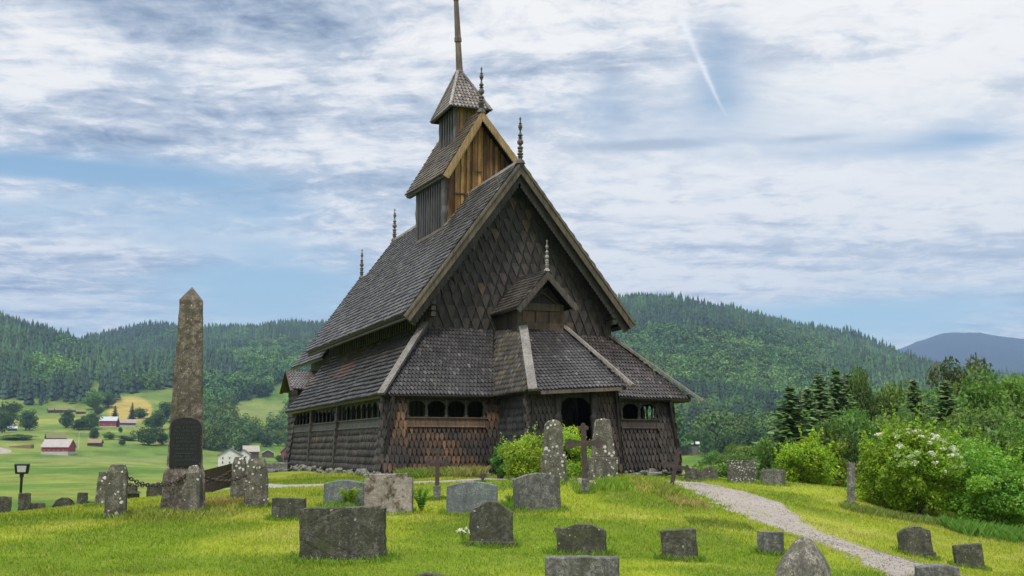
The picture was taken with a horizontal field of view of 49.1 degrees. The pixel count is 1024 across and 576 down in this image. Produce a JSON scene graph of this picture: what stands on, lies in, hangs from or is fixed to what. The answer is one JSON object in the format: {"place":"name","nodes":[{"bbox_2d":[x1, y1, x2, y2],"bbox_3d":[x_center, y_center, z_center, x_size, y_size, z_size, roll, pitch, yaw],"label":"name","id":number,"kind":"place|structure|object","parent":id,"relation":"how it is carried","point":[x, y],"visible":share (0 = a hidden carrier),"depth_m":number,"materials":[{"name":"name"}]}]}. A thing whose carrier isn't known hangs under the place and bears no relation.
{"place":"outdoors","nodes":[
{"label":"outdoors","id":0,"kind":"place"},
{"bbox_2d":[218,478,695,490],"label":"path","id":1,"kind":"structure","parent":0,"point":[277,485],"depth_m":33.33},
{"bbox_2d":[0,332,1023,575],"bbox_3d":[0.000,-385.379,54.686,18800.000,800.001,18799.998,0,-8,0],"label":"ground","id":2,"kind":"structure","parent":0,"point":[48,480],"depth_m":24.76,"materials":[{"name":"plant"}]},
{"bbox_2d":[0,496,11,512],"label":"gravestone","id":3,"kind":"object","parent":2,"relation":"on","point":[5,503],"visible":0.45,"depth_m":26.98,"materials":[{"name":"stone"}]},
{"bbox_2d":[0,411,16,432],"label":"valley tree","id":4,"kind":"object","parent":2,"relation":"on","point":[6,418],"visible":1,"depth_m":770.92,"materials":[{"name":"green plant"}]},
{"bbox_2d":[0,400,23,425],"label":"valley tree","id":5,"kind":"object","parent":2,"relation":"on","point":[13,408],"visible":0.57,"depth_m":863.15,"materials":[{"name":"green plant"}]},
{"bbox_2d":[0,434,38,439],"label":"valley tree","id":6,"kind":"object","parent":2,"relation":"on","point":[16,437],"visible":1,"depth_m":670.44,"materials":[{"name":"green plant"}]},
{"bbox_2d":[14,463,29,492],"bbox_3d":[-13.171,5.637,30.003,0.378,1.850,0.202,2,-8,-14],"label":"floodlight","id":7,"kind":"object","parent":2,"relation":"on","point":[21,469],"visible":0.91,"depth_m":30.04,"materials":[{"name":"black metal"}]},
{"bbox_2d":[17,493,30,510],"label":"gravestone","id":8,"kind":"object","parent":2,"relation":"on","point":[24,501],"visible":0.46,"depth_m":27.45,"materials":[{"name":"stone"}]},
{"bbox_2d":[15,408,38,429],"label":"valley tree","id":9,"kind":"object","parent":2,"relation":"on","point":[29,419],"visible":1,"depth_m":801.93,"materials":[{"name":"green plant"}]},
{"bbox_2d":[40,439,76,455],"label":"red barn","id":10,"kind":"structure","parent":2,"relation":"on","point":[66,447],"depth_m":590.29,"materials":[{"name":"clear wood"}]},
{"bbox_2d":[52,497,74,506],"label":"gravestone","id":11,"kind":"object","parent":2,"relation":"on","point":[63,501],"visible":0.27,"depth_m":28.43,"materials":[{"name":"stone"}]},
{"bbox_2d":[58,409,75,427],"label":"valley tree","id":12,"kind":"object","parent":2,"relation":"on","point":[66,418],"visible":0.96,"depth_m":825.89,"materials":[{"name":"green plant"}]},
{"bbox_2d":[81,389,105,409],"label":"valley tree","id":13,"kind":"object","parent":2,"relation":"on","point":[94,401],"visible":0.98,"depth_m":1030.12,"materials":[{"name":"green plant"}]},
{"bbox_2d":[84,411,102,428],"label":"valley tree","id":14,"kind":"object","parent":2,"relation":"on","point":[93,420],"visible":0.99,"depth_m":811.48,"materials":[{"name":"green plant"}]},
{"bbox_2d":[94,472,106,504],"bbox_3d":[-8.811,4.478,24.109,0.294,1.030,0.262,-1,-8,5],"label":"stone post","id":15,"kind":"object","parent":2,"relation":"on","point":[100,489],"visible":0.38,"depth_m":24.04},
{"bbox_2d":[100,391,115,407],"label":"valley tree","id":16,"kind":"object","parent":2,"relation":"on","point":[110,402],"visible":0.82,"depth_m":1048.23,"materials":[{"name":"green plant"}]},
{"bbox_2d":[99,417,118,426],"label":"red barn","id":17,"kind":"structure","parent":2,"relation":"on","point":[108,421],"depth_m":828.84,"materials":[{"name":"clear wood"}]},
{"bbox_2d":[103,464,127,516],"bbox_3d":[-7.362,3.927,20.825,0.422,1.278,0.366,2,-8,-15],"label":"stone post","id":18,"kind":"object","parent":2,"relation":"on","point":[116,493],"visible":0.69,"depth_m":20.70,"materials":[{"name":"stone"}]},
{"bbox_2d":[128,474,185,487],"bbox_3d":[-6.758,3.652,21.267,1.234,0.275,0.084,5,-10,-33],"label":"chain","id":19,"kind":"object","parent":18,"relation":"hanging from","point":[154,485],"visible":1,"depth_m":21.23,"materials":[{"name":"metal"}]},
{"bbox_2d":[118,419,136,426],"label":"cottage","id":20,"kind":"structure","parent":2,"relation":"on","point":[127,422],"depth_m":833.41,"materials":[{"name":"white wood"}]},
{"bbox_2d":[130,426,164,444],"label":"valley tree","id":21,"kind":"object","parent":2,"relation":"on","point":[148,437],"visible":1,"depth_m":676.52,"materials":[{"name":"green plant"}]},
{"bbox_2d":[146,483,161,496],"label":"gravestone","id":22,"kind":"object","parent":2,"relation":"on","point":[156,491],"visible":0.12,"depth_m":29.45,"materials":[{"name":"stone"}]},
{"bbox_2d":[147,410,166,428],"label":"valley tree","id":23,"kind":"object","parent":2,"relation":"on","point":[157,419],"visible":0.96,"depth_m":826.05,"materials":[{"name":"green plant"}]},
{"bbox_2d":[0,310,326,404],"bbox_3d":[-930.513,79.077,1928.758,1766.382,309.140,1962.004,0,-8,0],"label":"spruce forest","id":24,"kind":"object","parent":2,"relation":"on","point":[20,340],"visible":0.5,"depth_m":1407.45,"materials":[{"name":"plant"}]},
{"bbox_2d":[158,401,171,420],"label":"valley tree","id":25,"kind":"object","parent":2,"relation":"on","point":[165,407],"visible":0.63,"depth_m":885.95,"materials":[{"name":"green plant"}]},
{"bbox_2d":[23,326,312,411],"bbox_3d":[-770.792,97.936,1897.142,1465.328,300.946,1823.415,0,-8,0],"label":"birch forest","id":26,"kind":"object","parent":2,"relation":"on","point":[267,363],"visible":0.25,"depth_m":1318.32,"materials":[{"name":"plant"}]},
{"bbox_2d":[160,287,204,509],"bbox_3d":[-6.399,2.313,22.069,0.831,4.723,0.682,2,-8,-14],"label":"obelisk","id":27,"kind":"object","parent":2,"relation":"on","point":[185,448],"visible":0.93,"depth_m":21.85,"materials":[{"name":"stone"}]},
{"bbox_2d":[181,465,204,510],"bbox_3d":[-6.162,4.030,21.614,0.480,1.211,0.407,0,-8,0],"label":"stone post","id":28,"kind":"object","parent":2,"relation":"on","point":[192,495],"visible":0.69,"depth_m":21.51,"materials":[{"name":"stone"}]},
{"bbox_2d":[204,463,231,492],"bbox_3d":[-10.018,6.590,37.934,0.140,1.241,3.101,0,-8,3],"label":"board fence","id":29,"kind":"object","parent":2,"relation":"on","point":[212,473],"visible":0.52,"depth_m":37.94,"materials":[{"name":"brown wood"}]},
{"bbox_2d":[167,394,287,449],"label":"birch forest","id":30,"kind":"object","parent":2,"relation":"on","point":[223,425],"visible":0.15,"depth_m":774.00,"materials":[{"name":"broadleaf foliage"},{"name":"bark"}]},
{"bbox_2d":[217,446,243,466],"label":"farmhouse","id":31,"kind":"object","parent":2,"relation":"on","point":[227,456],"visible":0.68,"depth_m":530.78,"materials":[{"name":"white wood"}]},
{"bbox_2d":[230,457,246,497],"bbox_3d":[-5.996,4.333,24.588,0.376,1.241,0.326,1,-8,-6],"label":"stone post","id":32,"kind":"object","parent":2,"relation":"on","point":[239,464],"visible":0.52,"depth_m":24.49,"materials":[{"name":"stone"}]},
{"bbox_2d":[242,446,259,458],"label":"brown barn","id":33,"kind":"structure","parent":2,"relation":"on","point":[254,451],"depth_m":645.91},
{"bbox_2d":[243,459,268,507],"bbox_3d":[-5.227,4.125,22.835,0.553,1.273,0.462,2,-8,-14],"label":"stone post","id":34,"kind":"object","parent":2,"relation":"on","point":[256,485],"visible":0.66,"depth_m":22.67,"materials":[{"name":"stone"}]},
{"bbox_2d":[257,433,274,446],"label":"valley tree","id":35,"kind":"object","parent":2,"relation":"on","point":[266,442],"visible":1,"depth_m":758.75,"materials":[{"name":"green plant"}]},
{"bbox_2d":[270,427,285,445],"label":"valley tree","id":36,"kind":"object","parent":2,"relation":"on","point":[277,435],"visible":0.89,"depth_m":774.60,"materials":[{"name":"green plant"}]},
{"bbox_2d":[266,463,290,468],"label":"stone slab","id":37,"kind":"structure","parent":2,"relation":"on","point":[278,465],"depth_m":52.01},
{"bbox_2d":[271,497,306,519],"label":"gravestone","id":38,"kind":"object","parent":2,"relation":"on","point":[289,507],"visible":0.52,"depth_m":20.60,"materials":[{"name":"stone"}]},
{"bbox_2d":[299,505,386,559],"bbox_3d":[-2.332,3.441,15.467,1.190,0.839,0.211,-1,-8,0],"label":"gravestone","id":39,"kind":"object","parent":2,"relation":"on","point":[347,532],"visible":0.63,"depth_m":15.38,"materials":[{"name":"stone"}]},
{"bbox_2d":[323,480,363,505],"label":"gravestone","id":40,"kind":"object","parent":2,"relation":"on","point":[331,489],"visible":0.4,"depth_m":22.94,"materials":[{"name":"grey stone"}]},
{"bbox_2d":[335,487,362,502],"bbox_3d":[-3.275,4.213,22.522,0.640,0.409,0.601,0,-8,0],"label":"fern","id":41,"kind":"object","parent":2,"relation":"on","point":[352,493],"visible":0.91,"depth_m":22.47,"materials":[{"name":"green plant"}]},
{"bbox_2d":[364,473,413,512],"bbox_3d":[-2.391,4.042,21.754,0.941,0.870,0.163,-1,-8,4],"label":"gravestone","id":42,"kind":"object","parent":2,"relation":"on","point":[392,492],"visible":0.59,"depth_m":21.69,"materials":[{"name":"grey stone"}]},
{"bbox_2d":[413,488,432,510],"bbox_3d":[-1.762,4.119,21.798,0.502,0.442,0.478,0,-8,0],"label":"fern","id":43,"kind":"object","parent":2,"relation":"on","point":[421,501],"visible":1,"depth_m":21.74,"materials":[{"name":"green plant"}]},
{"bbox_2d":[425,448,449,499],"bbox_3d":[-1.669,4.275,24.972,0.573,1.400,0.150,1,-8,-4],"label":"iron cross","id":44,"kind":"object","parent":2,"relation":"on","point":[437,461],"visible":0.88,"depth_m":24.99,"materials":[{"name":"brown metal"}]},
{"bbox_2d":[446,482,497,514],"bbox_3d":[-0.768,4.096,21.536,0.982,0.736,0.141,0,-8,2],"label":"gravestone","id":45,"kind":"object","parent":2,"relation":"on","point":[465,497],"visible":0.53,"depth_m":21.48,"materials":[{"name":"grey stone"}]},
{"bbox_2d":[465,501,515,546],"bbox_3d":[-0.314,3.680,17.056,0.755,0.859,0.340,0,-8,3],"label":"gravestone","id":46,"kind":"object","parent":2,"relation":"on","point":[490,522],"visible":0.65,"depth_m":16.99,"materials":[{"name":"stone"}]},
{"bbox_2d":[279,0,703,476],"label":"stave church","id":47,"kind":"structure","parent":2,"relation":"on","point":[480,308],"depth_m":41.98,"materials":[{"name":"wood"}]},
{"bbox_2d":[490,440,509,478],"bbox_3d":[-0.315,5.439,35.122,0.857,1.322,0.788,0,-8,0],"label":"dark bush","id":48,"kind":"object","parent":2,"relation":"on","point":[496,460],"visible":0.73,"depth_m":34.93,"materials":[{"name":"green plant"}]},
{"bbox_2d":[0,474,1023,575],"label":"grass","id":49,"kind":"structure","parent":2,"relation":"on","point":[430,485],"depth_m":18.68,"materials":[{"name":"plant"}]},
{"bbox_2d":[6,465,1023,575],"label":"tall grass","id":50,"kind":"structure","parent":2,"relation":"on","point":[661,487],"depth_m":24.60,"materials":[{"name":"plant"}]},
{"bbox_2d":[497,424,543,479],"bbox_3d":[0.393,4.820,32.687,1.675,1.831,1.388,3,-9,-18],"label":"lime bush","id":51,"kind":"object","parent":2,"relation":"on","point":[526,459],"visible":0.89,"depth_m":32.34,"materials":[{"name":"green plant"}]},
{"bbox_2d":[512,473,560,510],"bbox_3d":[0.485,4.046,21.915,0.928,0.845,0.163,-1,-8,-15],"label":"gravestone","id":52,"kind":"object","parent":2,"relation":"on","point":[537,490],"visible":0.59,"depth_m":21.85,"materials":[{"name":"grey stone"}]},
{"bbox_2d":[541,419,566,481],"bbox_3d":[1.010,4.125,27.271,0.598,1.833,0.359,1,-8,-4],"label":"standing gravestone","id":53,"kind":"object","parent":2,"relation":"on","point":[553,458],"visible":0.83,"depth_m":27.16,"materials":[{"name":"stone"}]},
{"bbox_2d":[562,420,590,477],"bbox_3d":[1.710,4.653,31.663,1.284,1.802,1.121,0,-8,0],"label":"lime bush","id":54,"kind":"object","parent":2,"relation":"on","point":[573,467],"visible":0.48,"depth_m":31.39,"materials":[{"name":"green plant"}]},
{"bbox_2d":[554,523,606,554],"bbox_3d":[0.992,3.715,16.291,0.762,0.568,0.168,0,-8,9],"label":"gravestone","id":55,"kind":"object","parent":2,"relation":"on","point":[586,538],"visible":0.59,"depth_m":16.22,"materials":[{"name":"stone"}]},
{"bbox_2d":[545,555,619,575],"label":"gravestone","id":56,"kind":"object","parent":2,"relation":"on","point":[578,565],"visible":1,"depth_m":11.91,"materials":[{"name":"grey stone"}]},
{"bbox_2d":[565,423,602,491],"bbox_3d":[1.613,3.901,24.890,0.863,1.801,0.150,-1,-8,-1],"label":"iron cross","id":57,"kind":"object","parent":2,"relation":"on","point":[583,443],"visible":0.88,"depth_m":24.92,"materials":[{"name":"brown metal"}]},
{"bbox_2d":[588,418,617,478],"bbox_3d":[2.245,4.130,27.655,0.686,1.803,0.411,1,-8,-4],"label":"standing gravestone","id":58,"kind":"object","parent":2,"relation":"on","point":[603,460],"visible":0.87,"depth_m":27.51,"materials":[{"name":"stone"}]},
{"bbox_2d":[661,448,689,485],"bbox_3d":[3.836,4.406,26.532,0.709,1.244,0.053,11,-7,5],"label":"iron cross","id":59,"kind":"object","parent":2,"relation":"on","point":[675,466],"visible":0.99,"depth_m":26.54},
{"bbox_2d":[660,528,697,560],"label":"gravestone","id":60,"kind":"object","parent":2,"relation":"on","point":[679,542],"visible":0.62,"depth_m":15.55,"materials":[{"name":"stone"}]},
{"bbox_2d":[684,468,701,480],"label":"gravestone","id":61,"kind":"object","parent":2,"relation":"on","point":[693,473],"visible":0.47,"depth_m":34.27,"materials":[{"name":"stone"}]},
{"bbox_2d":[691,462,726,477],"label":"birch tree","id":62,"kind":"object","parent":2,"relation":"on","point":[721,469],"visible":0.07,"depth_m":117.89,"materials":[{"name":"green plant"}]},
{"bbox_2d":[697,450,720,467],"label":"birch tree","id":63,"kind":"object","parent":2,"relation":"on","point":[710,458],"visible":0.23,"depth_m":186.98,"materials":[{"name":"green plant"}]},
{"bbox_2d":[701,466,717,479],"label":"gravestone","id":64,"kind":"object","parent":2,"relation":"on","point":[709,472],"visible":0.5,"depth_m":36.63,"materials":[{"name":"stone"}]},
{"bbox_2d":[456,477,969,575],"bbox_3d":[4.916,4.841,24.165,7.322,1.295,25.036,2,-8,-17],"label":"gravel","id":65,"kind":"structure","parent":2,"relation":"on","point":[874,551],"depth_m":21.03,"materials":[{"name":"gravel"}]},
{"bbox_2d":[719,452,756,464],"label":"birch tree","id":66,"kind":"object","parent":2,"relation":"on","point":[741,457],"visible":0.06,"depth_m":138.09,"materials":[{"name":"green plant"}]},
{"bbox_2d":[644,379,832,454],"bbox_3d":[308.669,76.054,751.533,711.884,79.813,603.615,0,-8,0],"label":"birch forest","id":67,"kind":"object","parent":2,"relation":"on","point":[713,431],"visible":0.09,"depth_m":503.17,"materials":[{"name":"plant"}]},
{"bbox_2d":[724,443,757,462],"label":"birch tree","id":68,"kind":"object","parent":2,"relation":"on","point":[748,450],"visible":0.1,"depth_m":167.41,"materials":[{"name":"green plant"}]},
{"bbox_2d":[727,460,756,482],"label":"gravestone","id":69,"kind":"object","parent":2,"relation":"on","point":[742,470],"visible":0.69,"depth_m":34.01,"materials":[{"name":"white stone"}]},
{"bbox_2d":[757,531,783,554],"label":"gravestone","id":70,"kind":"object","parent":2,"relation":"on","point":[771,540],"visible":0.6,"depth_m":17.25,"materials":[{"name":"grey stone"}]},
{"bbox_2d":[760,470,785,484],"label":"gravestone","id":71,"kind":"object","parent":2,"relation":"on","point":[773,477],"visible":0.58,"depth_m":33.21,"materials":[{"name":"grey stone"}]},
{"bbox_2d":[755,433,799,480],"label":"birch tree","id":72,"kind":"object","parent":2,"relation":"on","point":[764,458],"visible":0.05,"depth_m":67.18,"materials":[{"name":"green plant"}]},
{"bbox_2d":[751,386,814,477],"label":"spruce tree","id":73,"kind":"object","parent":2,"relation":"on","point":[791,428],"visible":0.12,"depth_m":71.22,"materials":[{"name":"green plant"}]},
{"bbox_2d":[644,372,937,436],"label":"spruce forest","id":74,"kind":"object","parent":2,"relation":"on","point":[718,390],"visible":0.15,"depth_m":896.61,"materials":[{"name":"plant"}]},
{"bbox_2d":[774,537,831,575],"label":"boulder gravestone","id":75,"kind":"object","parent":2,"relation":"on","point":[802,556],"visible":1,"depth_m":11.96,"materials":[{"name":"stone"}]},
{"bbox_2d":[783,389,827,441],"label":"spruce tree","id":76,"kind":"object","parent":2,"relation":"on","point":[808,403],"visible":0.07,"depth_m":83.31,"materials":[{"name":"green plant"}]},
{"bbox_2d":[774,425,841,485],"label":"yellow green bush","id":77,"kind":"object","parent":2,"relation":"on","point":[817,467],"visible":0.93,"depth_m":43.18,"materials":[{"name":"green plant"}]},
{"bbox_2d":[611,306,1023,403],"bbox_3d":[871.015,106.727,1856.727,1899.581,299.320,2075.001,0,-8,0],"label":"birch forest","id":78,"kind":"object","parent":2,"relation":"on","point":[767,358],"visible":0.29,"depth_m":1367.47,"materials":[{"name":"plant"}]},
{"bbox_2d":[616,291,1023,403],"bbox_3d":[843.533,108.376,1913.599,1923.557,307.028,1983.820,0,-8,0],"label":"spruce forest","id":79,"kind":"object","parent":2,"relation":"on","point":[882,370],"visible":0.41,"depth_m":1737.97,"materials":[{"name":"plant"}]},
{"bbox_2d":[800,374,844,432],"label":"spruce tree","id":80,"kind":"object","parent":2,"relation":"on","point":[818,389],"visible":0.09,"depth_m":89.38,"materials":[{"name":"green plant"}]},
{"bbox_2d":[811,417,862,487],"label":"birch tree","id":81,"kind":"object","parent":2,"relation":"on","point":[851,454],"visible":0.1,"depth_m":58.94,"materials":[{"name":"green plant"}]},
{"bbox_2d":[822,369,857,422],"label":"spruce tree","id":82,"kind":"object","parent":2,"relation":"on","point":[837,395],"visible":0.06,"depth_m":91.42,"materials":[{"name":"green plant"}]},
{"bbox_2d":[821,431,862,487],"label":"yellow green bush","id":83,"kind":"object","parent":2,"relation":"on","point":[838,480],"visible":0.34,"depth_m":46.04,"materials":[{"name":"green plant"}]},
{"bbox_2d":[847,462,855,502],"bbox_3d":[9.100,5.306,30.055,0.190,1.244,0.183,4,-8,-5],"label":"stone post","id":84,"kind":"object","parent":2,"relation":"on","point":[851,486],"visible":0.84,"depth_m":30.00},
{"bbox_2d":[839,364,884,427],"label":"birch tree","id":85,"kind":"object","parent":2,"relation":"on","point":[863,394],"visible":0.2,"depth_m":96.94,"materials":[{"name":"green plant"}]},
{"bbox_2d":[828,407,897,489],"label":"birch tree","id":86,"kind":"object","parent":2,"relation":"on","point":[856,421],"visible":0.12,"depth_m":60.76,"materials":[{"name":"green plant"}]},
{"bbox_2d":[862,411,924,485],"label":"birch tree","id":87,"kind":"object","parent":2,"relation":"on","point":[899,420],"visible":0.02,"depth_m":64.63,"materials":[{"name":"green plant"}]},
{"bbox_2d":[871,379,918,419],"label":"birch tree","id":88,"kind":"object","parent":2,"relation":"on","point":[889,396],"visible":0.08,"depth_m":97.83,"materials":[{"name":"green plant"}]},
{"bbox_2d":[832,403,968,515],"bbox_3d":[10.923,4.747,31.144,3.440,3.112,3.426,7,-11,-41],"label":"flowering shrub","id":89,"kind":"object","parent":2,"relation":"on","point":[905,488],"visible":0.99,"depth_m":30.45,"materials":[{"name":"green plant"}]},
{"bbox_2d":[868,408,934,472],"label":"birch tree","id":90,"kind":"object","parent":2,"relation":"on","point":[922,418],"depth_m":70.26,"materials":[{"name":"green plant"}]},
{"bbox_2d":[897,526,936,559],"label":"gravestone","id":91,"kind":"object","parent":2,"relation":"on","point":[914,539],"visible":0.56,"depth_m":22.61,"materials":[{"name":"stone"}]},
{"bbox_2d":[900,380,939,423],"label":"spruce tree","id":92,"kind":"object","parent":2,"relation":"on","point":[915,399],"visible":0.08,"depth_m":81.46,"materials":[{"name":"green plant"}]},
{"bbox_2d":[896,386,964,424],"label":"birch tree","id":93,"kind":"object","parent":2,"relation":"on","point":[927,395],"visible":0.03,"depth_m":92.91,"materials":[{"name":"green plant"}]},
{"bbox_2d":[914,564,959,575],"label":"gravestone","id":94,"kind":"object","parent":2,"relation":"on","point":[935,570],"visible":1,"depth_m":14.72,"materials":[{"name":"grey stone"}]},
{"bbox_2d":[929,380,963,430],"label":"spruce tree","id":95,"kind":"object","parent":2,"relation":"on","point":[945,401],"visible":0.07,"depth_m":83.52,"materials":[{"name":"green plant"}]},
{"bbox_2d":[913,423,985,504],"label":"birch tree","id":96,"kind":"object","parent":2,"relation":"on","point":[967,431],"visible":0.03,"depth_m":57.12,"materials":[{"name":"green plant"}]},
{"bbox_2d":[925,352,997,397],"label":"tree","id":97,"kind":"object","parent":2,"relation":"on","point":[973,366],"visible":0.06,"depth_m":120.89,"materials":[{"name":"green plant"}]},
{"bbox_2d":[952,543,984,569],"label":"gravestone","id":98,"kind":"object","parent":2,"relation":"on","point":[970,555],"visible":0.67,"depth_m":21.95,"materials":[{"name":"stone"}]},
{"bbox_2d":[937,426,1000,516],"bbox_3d":[13.407,5.424,33.055,1.963,2.753,1.897,-4,-9,26],"label":"leafy thicket","id":99,"kind":"object","parent":2,"relation":"on","point":[962,445],"visible":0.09,"depth_m":32.70,"materials":[{"name":"green plant"}]},
{"bbox_2d":[931,438,1023,528],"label":"leafy thicket","id":100,"kind":"object","parent":2,"relation":"on","point":[1004,502],"visible":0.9,"depth_m":30.03,"materials":[{"name":"green plant"}]},
{"bbox_2d":[937,408,1023,446],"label":"birch tree","id":101,"kind":"object","parent":2,"relation":"on","point":[992,420],"visible":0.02,"depth_m":65.07,"materials":[{"name":"green plant"}]},
{"bbox_2d":[937,398,1023,429],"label":"birch tree","id":102,"kind":"object","parent":2,"relation":"on","point":[1017,411],"visible":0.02,"depth_m":74.07,"materials":[{"name":"green plant"}]},
{"bbox_2d":[952,365,1010,419],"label":"birch tree","id":103,"kind":"object","parent":2,"relation":"on","point":[976,399],"visible":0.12,"depth_m":94.79,"materials":[{"name":"green plant"}]},
{"bbox_2d":[949,374,1023,417],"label":"birch tree","id":104,"kind":"object","parent":2,"relation":"on","point":[1012,388],"visible":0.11,"depth_m":106.48,"materials":[{"name":"green plant"}]},
{"bbox_2d":[981,422,1021,511],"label":"birch tree","id":105,"kind":"object","parent":2,"relation":"on","point":[1004,438],"visible":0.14,"depth_m":59.35,"materials":[{"name":"green plant"}]},
{"bbox_2d":[986,413,1023,523],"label":"leafy thicket","id":106,"kind":"object","parent":2,"relation":"on","point":[1014,444],"visible":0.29,"depth_m":35.64,"materials":[{"name":"green plant"}]},
{"bbox_2d":[0,0,1023,349],"label":"sky","id":107,"kind":"structure","parent":0,"point":[857,164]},
{"bbox_2d":[668,482,919,575],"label":"path","id":108,"kind":"structure","parent":0,"point":[752,509],"depth_m":23.75,"materials":[{"name":"gravel"}]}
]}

